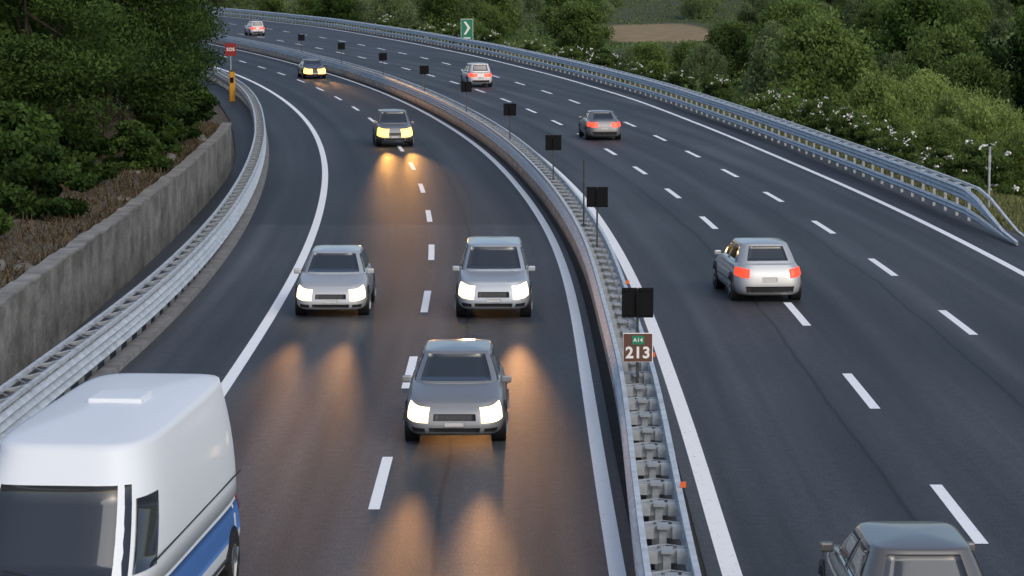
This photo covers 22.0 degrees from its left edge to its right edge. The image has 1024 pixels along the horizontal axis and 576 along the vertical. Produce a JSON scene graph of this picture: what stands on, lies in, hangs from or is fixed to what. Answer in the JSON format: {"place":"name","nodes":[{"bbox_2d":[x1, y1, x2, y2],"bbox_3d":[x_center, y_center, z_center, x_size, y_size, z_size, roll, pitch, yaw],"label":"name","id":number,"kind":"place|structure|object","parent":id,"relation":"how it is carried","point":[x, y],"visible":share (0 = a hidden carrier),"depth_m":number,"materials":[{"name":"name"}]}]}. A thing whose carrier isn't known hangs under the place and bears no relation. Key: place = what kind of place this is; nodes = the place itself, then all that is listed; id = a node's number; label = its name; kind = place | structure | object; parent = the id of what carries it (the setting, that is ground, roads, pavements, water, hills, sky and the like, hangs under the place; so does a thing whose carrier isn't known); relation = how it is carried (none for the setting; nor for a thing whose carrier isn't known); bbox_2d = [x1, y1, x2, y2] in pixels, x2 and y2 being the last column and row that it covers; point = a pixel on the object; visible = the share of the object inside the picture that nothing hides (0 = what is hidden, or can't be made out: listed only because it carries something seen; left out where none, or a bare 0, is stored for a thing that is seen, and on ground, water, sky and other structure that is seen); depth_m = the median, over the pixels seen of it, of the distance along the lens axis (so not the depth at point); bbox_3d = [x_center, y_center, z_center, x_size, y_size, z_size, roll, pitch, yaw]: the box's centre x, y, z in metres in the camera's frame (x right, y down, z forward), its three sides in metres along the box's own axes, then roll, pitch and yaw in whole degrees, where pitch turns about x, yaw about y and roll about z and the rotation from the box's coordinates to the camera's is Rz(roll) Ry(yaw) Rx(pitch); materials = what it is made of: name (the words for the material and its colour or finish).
{"place":"outdoors","nodes":[
{"label":"outdoors","id":0,"kind":"place"},
{"bbox_2d":[0,42,634,575],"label":"road","id":1,"kind":"structure","parent":0,"point":[316,402],"depth_m":56.59,"materials":[{"name":"asphalt"}]},
{"bbox_2d":[0,373,240,575],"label":"van","id":2,"kind":"object","parent":1,"relation":"on","point":[126,474],"visible":1,"depth_m":31.25,"materials":[{"name":"white paint"}]},
{"bbox_2d":[0,67,265,443],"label":"guardrail","id":3,"kind":"object","parent":1,"relation":"on","point":[52,381],"visible":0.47,"depth_m":59.17,"materials":[{"name":"metal"}]},
{"bbox_2d":[85,78,268,381],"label":"kerb","id":4,"kind":"structure","parent":1,"relation":"on","point":[141,342],"depth_m":67.54,"materials":[{"name":"concrete"}]},
{"bbox_2d":[215,67,327,396],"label":"road marking","id":5,"kind":"object","parent":1,"relation":"on","point":[227,382],"visible":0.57,"depth_m":72.27,"materials":[{"name":"paint"}]},
{"bbox_2d":[297,59,325,78],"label":"car","id":6,"kind":"object","parent":1,"relation":"on","point":[310,67],"visible":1,"depth_m":203.29,"materials":[{"name":"grey paint"}]},
{"bbox_2d":[223,56,433,508],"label":"road marking","id":7,"kind":"object","parent":1,"relation":"on","point":[379,486],"visible":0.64,"depth_m":54.42,"materials":[{"name":"paint"}]},
{"bbox_2d":[294,245,375,314],"bbox_3d":[-4.400,-0.232,65.748,1.980,1.517,4.265,0,7,0],"label":"car","id":8,"kind":"object","parent":1,"relation":"on","point":[336,277],"visible":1,"depth_m":64.33,"materials":[{"name":"silver metal"}]},
{"bbox_2d":[372,109,413,145],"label":"car","id":9,"kind":"object","parent":1,"relation":"on","point":[392,125],"visible":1,"depth_m":128.68,"materials":[{"name":"grey paint"}]},
{"bbox_2d":[202,42,625,575],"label":"road marking","id":10,"kind":"object","parent":1,"relation":"on","point":[614,554],"visible":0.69,"depth_m":50.97,"materials":[{"name":"paint"}]},
{"bbox_2d":[202,34,701,575],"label":"median barrier","id":11,"kind":"object","parent":1,"relation":"on","point":[562,200],"visible":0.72,"depth_m":55.24,"materials":[{"name":"metal"}]},
{"bbox_2d":[402,339,510,440],"bbox_3d":[-1.000,1.831,48.269,1.980,1.517,4.265,0,7,0],"label":"car","id":12,"kind":"object","parent":1,"relation":"on","point":[457,386],"visible":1,"depth_m":46.88,"materials":[{"name":"grey paint"}]},
{"bbox_2d":[452,236,534,316],"bbox_3d":[-0.450,-0.303,65.412,2.040,1.737,4.415,0,7,0],"label":"car","id":13,"kind":"object","parent":1,"relation":"on","point":[493,272],"visible":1,"depth_m":63.95,"materials":[{"name":"grey paint"}]},
{"bbox_2d":[196,40,706,575],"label":"median strip","id":14,"kind":"object","parent":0,"point":[608,388],"visible":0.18,"depth_m":54.80,"materials":[{"name":"concrete"}]},
{"bbox_2d":[545,135,560,203],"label":"glare panel","id":15,"kind":"object","parent":14,"relation":"on","point":[553,142],"visible":0.98,"depth_m":95.01,"materials":[{"name":"metal"}]},
{"bbox_2d":[587,187,607,247],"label":"glare panel","id":16,"kind":"object","parent":14,"relation":"on","point":[597,197],"visible":0.99,"depth_m":71.48,"materials":[{"name":"metal"}]},
{"bbox_2d":[622,288,653,332],"bbox_3d":[2.303,1.265,48.366,0.580,2.555,0.140,0,7,1],"label":"glare panel","id":17,"kind":"object","parent":14,"relation":"on","point":[637,303],"visible":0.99,"depth_m":48.23,"materials":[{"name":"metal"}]},
{"bbox_2d":[623,333,652,410],"bbox_3d":[2.299,1.643,48.128,0.550,1.660,0.086,0,7,0],"label":"kilometre sign","id":18,"kind":"object","parent":14,"relation":"on","point":[637,348],"visible":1,"depth_m":48.04,"materials":[{"name":"metal"}]},
{"bbox_2d":[0,0,1023,570],"bbox_3d":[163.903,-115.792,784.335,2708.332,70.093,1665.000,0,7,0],"label":"ground","id":19,"kind":"structure","parent":0,"point":[660,32],"depth_m":380.88,"materials":[{"name":"plant"}]},
{"bbox_2d":[0,208,13,234],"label":"shrub","id":20,"kind":"object","parent":19,"relation":"on","point":[6,224],"visible":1,"depth_m":64.06,"materials":[{"name":"green plant"}]},
{"bbox_2d":[0,99,81,183],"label":"shrub","id":21,"kind":"object","parent":19,"relation":"on","point":[24,127],"visible":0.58,"depth_m":72.28,"materials":[{"name":"green plant"}]},
{"bbox_2d":[0,141,97,219],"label":"shrub","id":22,"kind":"object","parent":19,"relation":"on","point":[29,185],"visible":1,"depth_m":69.55,"materials":[{"name":"green plant"}]},
{"bbox_2d":[0,0,97,59],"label":"tree","id":23,"kind":"object","parent":19,"relation":"on","point":[18,11],"visible":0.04,"depth_m":81.97,"materials":[{"name":"green plant"}]},
{"bbox_2d":[0,0,167,137],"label":"tree","id":24,"kind":"object","parent":19,"relation":"on","point":[34,75],"visible":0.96,"depth_m":76.04,"materials":[{"name":"green plant"}]},
{"bbox_2d":[52,110,119,183],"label":"shrub","id":25,"kind":"object","parent":19,"relation":"on","point":[93,145],"visible":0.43,"depth_m":79.38,"materials":[{"name":"green plant"}]},
{"bbox_2d":[0,86,220,286],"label":"dry grass","id":26,"kind":"structure","parent":19,"relation":"on","point":[209,129],"depth_m":72.28,"materials":[{"name":"plant"}]},
{"bbox_2d":[6,0,218,159],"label":"tree","id":27,"kind":"object","parent":19,"relation":"on","point":[146,19],"visible":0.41,"depth_m":90.89,"materials":[{"name":"green plant"}]},
{"bbox_2d":[0,123,231,395],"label":"retaining wall","id":28,"kind":"structure","parent":19,"relation":"on","point":[52,301],"depth_m":66.24,"materials":[{"name":"concrete"}]},
{"bbox_2d":[101,119,173,171],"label":"shrub","id":29,"kind":"object","parent":19,"relation":"on","point":[142,147],"visible":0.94,"depth_m":87.47,"materials":[{"name":"green plant"}]},
{"bbox_2d":[135,112,183,154],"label":"shrub","id":30,"kind":"object","parent":19,"relation":"on","point":[163,127],"visible":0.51,"depth_m":94.64,"materials":[{"name":"green plant"}]},
{"bbox_2d":[102,0,218,121],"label":"tree","id":31,"kind":"object","parent":19,"relation":"on","point":[197,21],"depth_m":103.55,"materials":[{"name":"green plant"}]},
{"bbox_2d":[138,90,201,141],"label":"shrub","id":32,"kind":"object","parent":19,"relation":"on","point":[187,133],"visible":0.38,"depth_m":100.50,"materials":[{"name":"green plant"}]},
{"bbox_2d":[133,74,219,125],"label":"shrub","id":33,"kind":"object","parent":19,"relation":"on","point":[204,111],"visible":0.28,"depth_m":107.59,"materials":[{"name":"green plant"}]},
{"bbox_2d":[125,0,229,90],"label":"tree","id":34,"kind":"object","parent":19,"relation":"on","point":[215,35],"visible":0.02,"depth_m":114.23,"materials":[{"name":"green plant"}]},
{"bbox_2d":[256,0,286,18],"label":"tree","id":35,"kind":"object","parent":19,"relation":"on","point":[270,5],"visible":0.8,"depth_m":491.37,"materials":[{"name":"green plant"}]},
{"bbox_2d":[293,0,316,21],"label":"tree","id":36,"kind":"object","parent":19,"relation":"on","point":[306,7],"visible":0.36,"depth_m":409.87,"materials":[{"name":"green plant"}]},
{"bbox_2d":[309,0,357,25],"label":"tree","id":37,"kind":"object","parent":19,"relation":"on","point":[340,9],"visible":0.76,"depth_m":403.90,"materials":[{"name":"green plant"}]},
{"bbox_2d":[351,0,373,27],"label":"tree","id":38,"kind":"object","parent":19,"relation":"on","point":[360,7],"visible":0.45,"depth_m":408.40,"materials":[{"name":"green plant"}]},
{"bbox_2d":[363,0,421,34],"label":"tree","id":39,"kind":"object","parent":19,"relation":"on","point":[401,11],"visible":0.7,"depth_m":347.26,"materials":[{"name":"green plant"}]},
{"bbox_2d":[413,0,468,33],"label":"tree","id":40,"kind":"object","parent":19,"relation":"on","point":[439,17],"visible":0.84,"depth_m":392.44,"materials":[{"name":"green plant"}]},
{"bbox_2d":[461,19,472,48],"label":"chevron sign","id":41,"kind":"object","parent":19,"relation":"on","point":[466,28],"visible":0.81,"depth_m":266.71,"materials":[{"name":"metal"}]},
{"bbox_2d":[464,0,495,25],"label":"tree","id":42,"kind":"object","parent":19,"relation":"on","point":[476,9],"visible":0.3,"depth_m":331.20,"materials":[{"name":"green plant"}]},
{"bbox_2d":[477,29,505,51],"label":"oleander","id":43,"kind":"object","parent":19,"relation":"on","point":[490,35],"visible":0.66,"depth_m":263.08,"materials":[{"name":"green plant"}]},
{"bbox_2d":[464,0,524,36],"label":"tree","id":44,"kind":"object","parent":19,"relation":"on","point":[508,8],"visible":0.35,"depth_m":357.37,"materials":[{"name":"green plant"}]},
{"bbox_2d":[478,5,515,43],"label":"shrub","id":45,"kind":"object","parent":19,"relation":"on","point":[490,18],"visible":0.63,"depth_m":325.76,"materials":[{"name":"green plant"}]},
{"bbox_2d":[538,0,595,34],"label":"tree","id":46,"kind":"object","parent":19,"relation":"on","point":[553,5],"visible":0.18,"depth_m":386.23,"materials":[{"name":"green plant"}]},
{"bbox_2d":[556,45,582,65],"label":"oleander","id":47,"kind":"object","parent":19,"relation":"on","point":[569,52],"visible":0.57,"depth_m":224.16,"materials":[{"name":"green plant"}]},
{"bbox_2d":[540,0,615,62],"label":"tree","id":48,"kind":"object","parent":19,"relation":"on","point":[586,33],"visible":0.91,"depth_m":272.32,"materials":[{"name":"green plant"}]},
{"bbox_2d":[586,52,617,74],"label":"oleander","id":49,"kind":"object","parent":19,"relation":"on","point":[605,59],"visible":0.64,"depth_m":209.17,"materials":[{"name":"green plant"}]},
{"bbox_2d":[200,0,1023,175],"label":"undergrowth","id":50,"kind":"object","parent":19,"relation":"on","point":[519,41],"visible":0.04,"depth_m":377.66,"materials":[{"name":"green plant"}]},
{"bbox_2d":[615,42,649,72],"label":"tree","id":51,"kind":"object","parent":19,"relation":"on","point":[626,56],"visible":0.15,"depth_m":234.37,"materials":[{"name":"green plant"}]},
{"bbox_2d":[625,41,673,80],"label":"tree","id":52,"kind":"object","parent":19,"relation":"on","point":[654,55],"visible":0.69,"depth_m":214.76,"materials":[{"name":"green plant"}]},
{"bbox_2d":[662,70,691,88],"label":"oleander","id":53,"kind":"object","parent":19,"relation":"on","point":[678,77],"visible":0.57,"depth_m":183.17,"materials":[{"name":"green plant"}]},
{"bbox_2d":[667,41,707,88],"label":"tree","id":54,"kind":"object","parent":19,"relation":"on","point":[679,52],"visible":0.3,"depth_m":235.87,"materials":[{"name":"green plant"}]},
{"bbox_2d":[678,0,722,18],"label":"tree","id":55,"kind":"object","parent":19,"relation":"on","point":[699,6],"visible":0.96,"depth_m":470.25,"materials":[{"name":"green plant"}]},
{"bbox_2d":[678,42,732,88],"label":"tree","id":56,"kind":"object","parent":19,"relation":"on","point":[702,64],"visible":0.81,"depth_m":229.86,"materials":[{"name":"green plant"}]},
{"bbox_2d":[697,73,735,101],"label":"oleander","id":57,"kind":"object","parent":19,"relation":"on","point":[711,83],"visible":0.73,"depth_m":172.40,"materials":[{"name":"green plant"}]},
{"bbox_2d":[702,19,760,85],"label":"tree","id":58,"kind":"object","parent":19,"relation":"on","point":[722,36],"visible":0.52,"depth_m":238.62,"materials":[{"name":"green plant"}]},
{"bbox_2d":[483,50,1023,234],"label":"verge grass","id":59,"kind":"structure","parent":19,"relation":"on","point":[1010,206],"depth_m":100.65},
{"bbox_2d":[734,0,773,34],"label":"tree","id":60,"kind":"object","parent":19,"relation":"on","point":[749,12],"visible":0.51,"depth_m":399.90,"materials":[{"name":"green plant"}]},
{"bbox_2d":[744,93,769,113],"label":"oleander","id":61,"kind":"object","parent":19,"relation":"on","point":[754,102],"visible":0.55,"depth_m":159.81,"materials":[{"name":"green plant"}]},
{"bbox_2d":[767,102,793,122],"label":"oleander","id":62,"kind":"object","parent":19,"relation":"on","point":[777,109],"visible":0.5,"depth_m":145.78,"materials":[{"name":"green plant"}]},
{"bbox_2d":[734,20,829,104],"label":"tree","id":63,"kind":"object","parent":19,"relation":"on","point":[768,32],"visible":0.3,"depth_m":175.98,"materials":[{"name":"green plant"}]},
{"bbox_2d":[762,87,804,122],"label":"oleander","id":64,"kind":"object","parent":19,"relation":"on","point":[789,98],"visible":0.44,"depth_m":149.13,"materials":[{"name":"green plant"}]},
{"bbox_2d":[745,0,826,58],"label":"tree","id":65,"kind":"object","parent":19,"relation":"on","point":[786,13],"visible":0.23,"depth_m":222.59,"materials":[{"name":"green plant"}]},
{"bbox_2d":[789,96,840,130],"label":"oleander","id":66,"kind":"object","parent":19,"relation":"on","point":[801,115],"visible":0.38,"depth_m":140.56,"materials":[{"name":"green plant"}]},
{"bbox_2d":[758,5,879,124],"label":"tree","id":67,"kind":"object","parent":19,"relation":"on","point":[813,45],"visible":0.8,"depth_m":161.05,"materials":[{"name":"green plant"}]},
{"bbox_2d":[801,105,842,136],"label":"oleander","id":68,"kind":"object","parent":19,"relation":"on","point":[817,118],"visible":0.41,"depth_m":134.72,"materials":[{"name":"green plant"}]},
{"bbox_2d":[826,106,877,146],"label":"oleander","id":69,"kind":"object","parent":19,"relation":"on","point":[845,117],"visible":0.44,"depth_m":131.43,"materials":[{"name":"green plant"}]},
{"bbox_2d":[843,121,875,148],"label":"oleander","id":70,"kind":"object","parent":19,"relation":"on","point":[861,131],"visible":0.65,"depth_m":127.86,"materials":[{"name":"green plant"}]},
{"bbox_2d":[841,0,888,31],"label":"tree","id":71,"kind":"object","parent":19,"relation":"on","point":[852,9],"visible":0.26,"depth_m":357.74,"materials":[{"name":"green plant"}]},
{"bbox_2d":[850,0,889,43],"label":"tree","id":72,"kind":"object","parent":19,"relation":"on","point":[866,19],"visible":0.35,"depth_m":324.53,"materials":[{"name":"green plant"}]},
{"bbox_2d":[826,70,926,140],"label":"bush","id":73,"kind":"object","parent":19,"relation":"on","point":[880,103],"visible":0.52,"depth_m":136.80,"materials":[{"name":"green plant"}]},
{"bbox_2d":[874,50,905,76],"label":"tree","id":74,"kind":"object","parent":19,"relation":"on","point":[888,59],"visible":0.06,"depth_m":194.53,"materials":[{"name":"green plant"}]},
{"bbox_2d":[864,119,917,158],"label":"oleander","id":75,"kind":"object","parent":19,"relation":"on","point":[882,130],"visible":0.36,"depth_m":120.05,"materials":[{"name":"green plant"}]},
{"bbox_2d":[875,128,922,165],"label":"oleander","id":76,"kind":"object","parent":19,"relation":"on","point":[896,143],"visible":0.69,"depth_m":114.52,"materials":[{"name":"green plant"}]},
{"bbox_2d":[875,62,937,106],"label":"tree","id":77,"kind":"object","parent":19,"relation":"on","point":[905,70],"visible":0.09,"depth_m":169.97,"materials":[{"name":"green plant"}]},
{"bbox_2d":[871,0,965,69],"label":"tree","id":78,"kind":"object","parent":19,"relation":"on","point":[907,20],"visible":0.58,"depth_m":232.77,"materials":[{"name":"green plant"}]},
{"bbox_2d":[898,66,972,128],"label":"bush","id":79,"kind":"object","parent":19,"relation":"on","point":[928,90],"visible":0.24,"depth_m":148.65,"materials":[{"name":"green plant"}]},
{"bbox_2d":[894,17,982,112],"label":"tree","id":80,"kind":"object","parent":19,"relation":"on","point":[933,47],"visible":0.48,"depth_m":183.90,"materials":[{"name":"green plant"}]},
{"bbox_2d":[916,147,966,181],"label":"oleander","id":81,"kind":"object","parent":19,"relation":"on","point":[935,159],"visible":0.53,"depth_m":106.62,"materials":[{"name":"green plant"}]},
{"bbox_2d":[912,115,982,178],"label":"bush","id":82,"kind":"object","parent":19,"relation":"on","point":[951,131],"visible":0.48,"depth_m":120.38,"materials":[{"name":"green plant"}]},
{"bbox_2d":[923,81,1012,140],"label":"bush","id":83,"kind":"object","parent":19,"relation":"on","point":[948,103],"visible":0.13,"depth_m":141.50,"materials":[{"name":"green plant"}]},
{"bbox_2d":[933,52,1013,114],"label":"tree","id":84,"kind":"object","parent":19,"relation":"on","point":[977,69],"visible":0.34,"depth_m":174.39,"materials":[{"name":"green plant"}]},
{"bbox_2d":[938,24,1013,93],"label":"tree","id":85,"kind":"object","parent":19,"relation":"on","point":[988,49],"visible":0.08,"depth_m":193.75,"materials":[{"name":"green plant"}]},
{"bbox_2d":[953,0,999,28],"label":"tree","id":86,"kind":"object","parent":19,"relation":"on","point":[978,9],"visible":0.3,"depth_m":281.36,"materials":[{"name":"green plant"}]},
{"bbox_2d":[944,139,1019,195],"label":"oleander","id":87,"kind":"object","parent":19,"relation":"on","point":[971,156],"visible":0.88,"depth_m":101.61,"materials":[{"name":"green plant"}]},
{"bbox_2d":[951,90,1023,179],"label":"bush","id":88,"kind":"object","parent":19,"relation":"on","point":[978,116],"visible":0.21,"depth_m":123.15,"materials":[{"name":"green plant"}]},
{"bbox_2d":[971,126,1023,198],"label":"bush","id":89,"kind":"object","parent":19,"relation":"on","point":[1014,145],"visible":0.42,"depth_m":111.45,"materials":[{"name":"green plant"}]},
{"bbox_2d":[984,0,1014,22],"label":"tree","id":90,"kind":"object","parent":19,"relation":"on","point":[1001,9],"visible":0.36,"depth_m":369.66,"materials":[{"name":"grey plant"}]},
{"bbox_2d":[981,17,1019,54],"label":"tree","id":91,"kind":"object","parent":19,"relation":"on","point":[996,28],"visible":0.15,"depth_m":222.42,"materials":[{"name":"green plant"}]},
{"bbox_2d":[981,32,1020,106],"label":"tree","id":92,"kind":"object","parent":19,"relation":"on","point":[1004,43],"visible":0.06,"depth_m":202.82,"materials":[{"name":"green plant"}]},
{"bbox_2d":[995,22,1023,119],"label":"tree","id":93,"kind":"object","parent":19,"relation":"on","point":[1017,43],"visible":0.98,"depth_m":174.19,"materials":[{"name":"green plant"}]},
{"bbox_2d":[209,14,1023,575],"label":"road","id":94,"kind":"structure","parent":0,"point":[807,450],"depth_m":63.36,"materials":[{"name":"asphalt"}]},
{"bbox_2d":[244,21,264,35],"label":"car","id":95,"kind":"object","parent":94,"relation":"on","point":[251,27],"visible":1,"depth_m":310.91,"materials":[{"name":"grey paint"}]},
{"bbox_2d":[461,63,491,86],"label":"car","id":96,"kind":"object","parent":94,"relation":"on","point":[476,73],"visible":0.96,"depth_m":189.76,"materials":[{"name":"grey paint"}]},
{"bbox_2d":[578,110,620,139],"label":"car","id":97,"kind":"object","parent":94,"relation":"on","point":[599,123],"visible":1,"depth_m":133.31,"materials":[{"name":"grey paint"}]},
{"bbox_2d":[225,31,988,543],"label":"road marking","id":98,"kind":"object","parent":94,"relation":"on","point":[963,519],"visible":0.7,"depth_m":50.73,"materials":[{"name":"paint"}]},
{"bbox_2d":[200,7,1023,244],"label":"guardrail","id":99,"kind":"object","parent":94,"relation":"on","point":[901,168],"visible":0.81,"depth_m":134.97,"materials":[{"name":"metal"}]},
{"bbox_2d":[214,15,1023,275],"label":"road marking","id":100,"kind":"object","parent":94,"relation":"on","point":[1002,262],"visible":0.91,"depth_m":103.92,"materials":[{"name":"paint"}]},
{"bbox_2d":[497,126,742,575],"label":"road marking","id":101,"kind":"object","parent":94,"relation":"on","point":[723,546],"visible":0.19,"depth_m":47.00,"materials":[{"name":"paint"}]},
{"bbox_2d":[266,28,977,334],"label":"road marking","id":102,"kind":"object","parent":94,"relation":"on","point":[959,323],"visible":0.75,"depth_m":76.47,"materials":[{"name":"paint"}]},
{"bbox_2d":[712,237,801,299],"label":"car","id":103,"kind":"object","parent":94,"relation":"on","point":[757,266],"visible":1,"depth_m":67.02,"materials":[{"name":"silver metal"}]},
{"bbox_2d":[818,521,982,575],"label":"car","id":104,"kind":"object","parent":94,"relation":"on","point":[902,548],"visible":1,"depth_m":31.61,"materials":[{"name":"grey paint"}]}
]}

